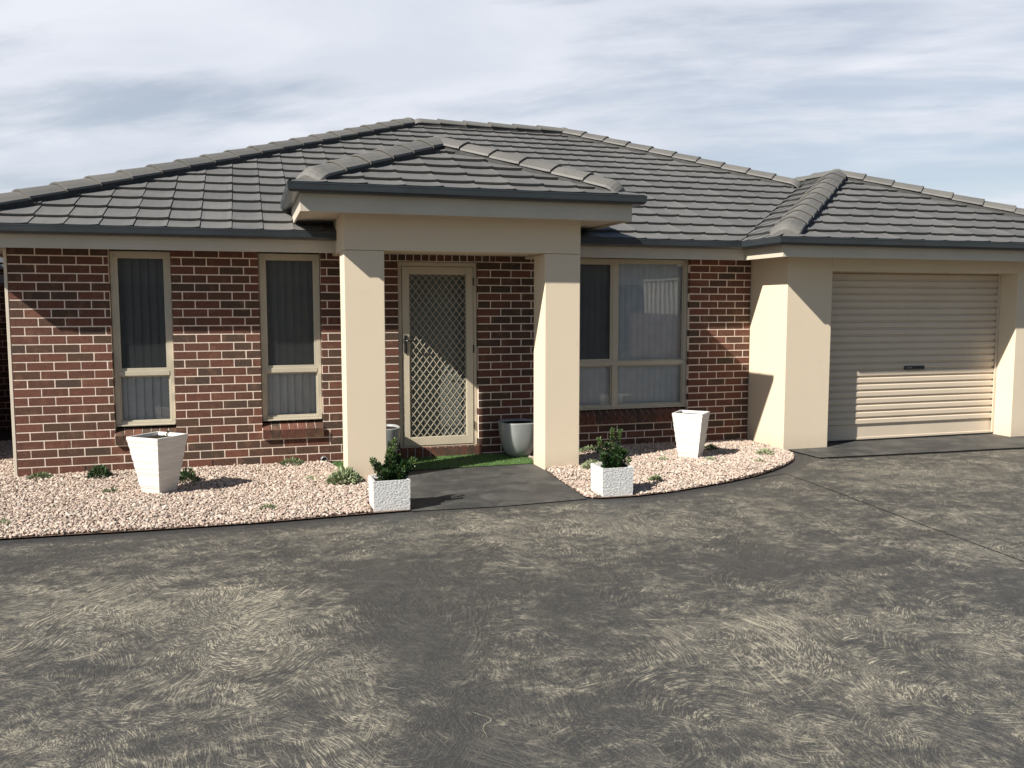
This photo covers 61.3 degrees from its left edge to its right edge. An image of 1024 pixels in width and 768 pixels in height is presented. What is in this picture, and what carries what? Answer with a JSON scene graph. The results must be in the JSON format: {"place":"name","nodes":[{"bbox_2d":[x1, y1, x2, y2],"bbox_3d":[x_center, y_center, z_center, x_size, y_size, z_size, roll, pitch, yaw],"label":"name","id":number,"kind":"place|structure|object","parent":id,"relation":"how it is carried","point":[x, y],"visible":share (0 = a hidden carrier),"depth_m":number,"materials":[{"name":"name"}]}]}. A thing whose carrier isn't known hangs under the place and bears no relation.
{"place":"outdoors","nodes":[
{"label":"outdoors","id":0,"kind":"place"},
{"bbox_2d":[0,257,3,274],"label":"neighbour house","id":1,"kind":"structure","parent":0,"point":[1,270],"depth_m":13.96,"materials":[{"name":"tile"}]},
{"bbox_2d":[0,430,12,440],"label":"ground","id":2,"kind":"structure","parent":0,"point":[5,435],"depth_m":11.71,"materials":[{"name":"black"}]},
{"bbox_2d":[0,264,11,430],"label":"garden wall","id":3,"kind":"structure","parent":2,"relation":"on","point":[5,414],"depth_m":12.06,"materials":[{"name":"brown brick"}]},
{"bbox_2d":[2,249,17,475],"bbox_3d":[-4.856,-0.159,8.374,0.034,2.270,0.068,-2,5,-17],"label":"gate post","id":4,"kind":"object","parent":2,"relation":"on","point":[5,264],"visible":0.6,"depth_m":8.34,"materials":[{"name":"beige metal"}]},
{"bbox_2d":[0,117,1023,477],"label":"brick house","id":5,"kind":"structure","parent":2,"relation":"on","point":[438,287],"depth_m":9.60,"materials":[{"name":"red brick"}]},
{"bbox_2d":[109,250,175,426],"bbox_3d":[-3.759,-0.452,8.770,0.645,1.787,0.162,-2,5,-17],"label":"window","id":6,"kind":"structure","parent":5,"relation":"in","point":[141,286],"depth_m":8.74,"materials":[{"name":"glass"}]},
{"bbox_2d":[258,253,322,421],"bbox_3d":[-2.368,-0.491,9.196,0.714,1.787,0.162,-2,5,-17],"label":"window","id":7,"kind":"structure","parent":5,"relation":"in","point":[289,283],"depth_m":9.16,"materials":[{"name":"glass"}]},
{"bbox_2d":[397,262,476,447],"bbox_3d":[-0.838,-0.324,9.670,0.986,2.090,0.286,-2,5,-17],"label":"front door","id":8,"kind":"structure","parent":5,"relation":"in","point":[437,301],"depth_m":9.71,"materials":[{"name":"grey"}]},
{"bbox_2d":[579,258,687,410],"bbox_3d":[1.173,-0.586,10.281,1.994,1.807,0.162,-2,5,-17],"label":"window","id":9,"kind":"structure","parent":5,"relation":"in","point":[633,312],"depth_m":10.40,"materials":[{"name":"glass"}]},
{"bbox_2d":[827,272,1000,442],"bbox_3d":[4.996,-0.393,10.872,2.770,2.170,0.055,-2,5,-17],"label":"garage door","id":10,"kind":"structure","parent":5,"relation":"in","point":[913,355],"depth_m":10.89,"materials":[{"name":"metal"}]},
{"bbox_2d":[0,440,409,538],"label":"gravel","id":11,"kind":"structure","parent":0,"point":[80,493],"depth_m":7.42,"materials":[{"name":"beige gravel"}]},
{"bbox_2d":[0,518,12,524],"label":"succulent","id":12,"kind":"object","parent":11,"relation":"on","point":[4,520],"visible":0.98,"depth_m":6.59,"materials":[{"name":"green plant"}]},
{"bbox_2d":[26,471,52,479],"bbox_3d":[-4.579,0.887,8.378,0.251,0.074,0.229,1,5,16],"label":"succulent","id":13,"kind":"object","parent":11,"relation":"on","point":[43,474],"visible":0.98,"depth_m":8.36,"materials":[{"name":"green plant"}]},
{"bbox_2d":[85,464,113,478],"bbox_3d":[-4.013,0.848,8.412,0.264,0.144,0.260,-2,5,-17],"label":"succulent","id":14,"kind":"object","parent":11,"relation":"on","point":[97,472],"visible":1,"depth_m":8.37,"materials":[{"name":"green plant"}]},
{"bbox_2d":[102,487,119,492],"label":"succulent","id":15,"kind":"object","parent":11,"relation":"on","point":[104,490],"visible":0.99,"depth_m":7.70,"materials":[{"name":"green plant"}]},
{"bbox_2d":[126,431,187,493],"bbox_3d":[-3.172,0.714,7.753,0.362,0.515,0.362,2,5,23],"label":"planter","id":16,"kind":"object","parent":11,"relation":"on","point":[157,458],"visible":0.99,"depth_m":7.65,"materials":[{"name":"ceramic"}]},
{"bbox_2d":[179,467,199,482],"bbox_3d":[-3.088,0.859,8.222,0.222,0.155,0.211,-2,5,-17],"label":"succulent","id":17,"kind":"object","parent":11,"relation":"on","point":[189,474],"visible":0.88,"depth_m":8.19,"materials":[{"name":"green plant"}]},
{"bbox_2d":[259,503,276,509],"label":"succulent","id":18,"kind":"object","parent":11,"relation":"on","point":[265,506],"visible":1,"depth_m":7.09,"materials":[{"name":"green plant"}]},
{"bbox_2d":[279,456,304,465],"bbox_3d":[-2.315,0.808,9.106,0.281,0.091,0.291,3,6,32],"label":"succulent","id":19,"kind":"object","parent":11,"relation":"on","point":[292,460],"visible":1,"depth_m":9.06,"materials":[{"name":"green plant"}]},
{"bbox_2d":[321,456,327,460],"bbox_3d":[-2.009,0.807,9.242,0.072,0.072,0.064,-2,5,-17],"label":"pipe end","id":20,"kind":"object","parent":11,"relation":"on","point":[323,458],"visible":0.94,"depth_m":9.22,"materials":[{"name":"grey metal"}]},
{"bbox_2d":[325,466,362,484],"bbox_3d":[-1.589,0.858,8.185,0.358,0.176,0.361,-2,5,-17],"label":"succulent","id":21,"kind":"object","parent":11,"relation":"on","point":[347,474],"visible":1,"depth_m":8.10,"materials":[{"name":"green plant"}]},
{"bbox_2d":[368,475,409,512],"bbox_3d":[-1.026,0.907,7.219,0.305,0.258,0.305,-2,5,-17],"label":"planter","id":22,"kind":"object","parent":11,"relation":"on","point":[389,495],"visible":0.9,"depth_m":7.08,"materials":[{"name":"white stone"}]},
{"bbox_2d":[369,437,417,480],"bbox_3d":[-0.987,0.652,7.195,0.406,0.422,0.234,-2,5,-17],"label":"shrub","id":23,"kind":"object","parent":22,"relation":"in","point":[394,468],"visible":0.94,"depth_m":7.18,"materials":[{"name":"green plant"}]},
{"bbox_2d":[407,463,585,510],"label":"path","id":24,"kind":"structure","parent":0,"point":[477,486],"depth_m":8.03,"materials":[{"name":"concrete"}]},
{"bbox_2d":[329,452,533,469],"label":"artificial turf","id":25,"kind":"structure","parent":24,"relation":"on","point":[453,461],"depth_m":9.35,"materials":[{"name":"green plastic"}]},
{"bbox_2d":[386,424,399,460],"bbox_3d":[-1.412,0.648,9.225,0.430,0.385,0.430,-2,5,-17],"label":"glazed pot","id":26,"kind":"object","parent":25,"relation":"on","point":[393,430],"visible":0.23,"depth_m":9.09,"materials":[{"name":"grey ceramic"}]},
{"bbox_2d":[498,418,533,456],"bbox_3d":[0.070,0.606,9.679,0.430,0.385,0.430,-2,5,-17],"label":"glazed pot","id":27,"kind":"object","parent":25,"relation":"on","point":[516,437],"visible":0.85,"depth_m":9.51,"materials":[{"name":"grey ceramic"}]},
{"bbox_2d":[0,447,1023,767],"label":"driveway","id":28,"kind":"structure","parent":0,"point":[776,619],"depth_m":4.46,"materials":[{"name":"concrete"}]},
{"bbox_2d":[755,448,1023,560],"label":"control joint","id":29,"kind":"object","parent":28,"relation":"on","point":[912,454],"visible":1,"depth_m":8.66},
{"bbox_2d":[0,0,1023,207],"label":"sky","id":30,"kind":"structure","parent":0,"point":[929,94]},
{"bbox_2d":[527,438,794,497],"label":"gravel","id":31,"kind":"structure","parent":0,"point":[646,462],"depth_m":8.95,"materials":[{"name":"beige gravel"}]},
{"bbox_2d":[580,459,598,468],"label":"succulent","id":32,"kind":"object","parent":31,"relation":"on","point":[586,464],"visible":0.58,"depth_m":8.84,"materials":[{"name":"green plant"}]},
{"bbox_2d":[579,444,601,453],"bbox_3d":[0.923,0.734,9.891,0.330,0.101,0.338,-2,5,-17],"label":"succulent","id":33,"kind":"object","parent":31,"relation":"on","point":[591,448],"visible":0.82,"depth_m":9.84,"materials":[{"name":"green plant"}]},
{"bbox_2d":[591,463,633,496],"bbox_3d":[0.896,0.852,7.755,0.295,0.250,0.295,-1,5,-16],"label":"planter","id":34,"kind":"object","parent":31,"relation":"on","point":[606,482],"visible":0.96,"depth_m":7.63,"materials":[{"name":"white stone"}]},
{"bbox_2d":[596,427,632,467],"bbox_3d":[0.908,0.595,7.725,0.318,0.423,0.216,-3,6,-33],"label":"shrub","id":35,"kind":"object","parent":34,"relation":"in","point":[611,459],"visible":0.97,"depth_m":7.71,"materials":[{"name":"green plant"}]},
{"bbox_2d":[648,474,662,481],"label":"succulent","id":36,"kind":"object","parent":31,"relation":"on","point":[656,477],"visible":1,"depth_m":8.22,"materials":[{"name":"green plant"}]},
{"bbox_2d":[672,410,709,457],"bbox_3d":[1.974,0.560,9.537,0.334,0.500,0.334,3,6,27],"label":"planter","id":37,"kind":"object","parent":31,"relation":"on","point":[690,428],"visible":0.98,"depth_m":9.42,"materials":[{"name":"ceramic"}]},
{"bbox_2d":[704,443,719,449],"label":"succulent","id":38,"kind":"object","parent":31,"relation":"on","point":[711,446],"visible":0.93,"depth_m":10.02,"materials":[{"name":"green plant"}]},
{"bbox_2d":[756,447,774,454],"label":"succulent","id":39,"kind":"object","parent":31,"relation":"on","point":[764,450],"visible":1,"depth_m":9.70,"materials":[{"name":"green plant"}]},
{"bbox_2d":[788,434,1023,457],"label":"garage apron","id":40,"kind":"object","parent":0,"point":[920,445],"visible":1,"depth_m":10.40,"materials":[{"name":"concrete"}]}
]}

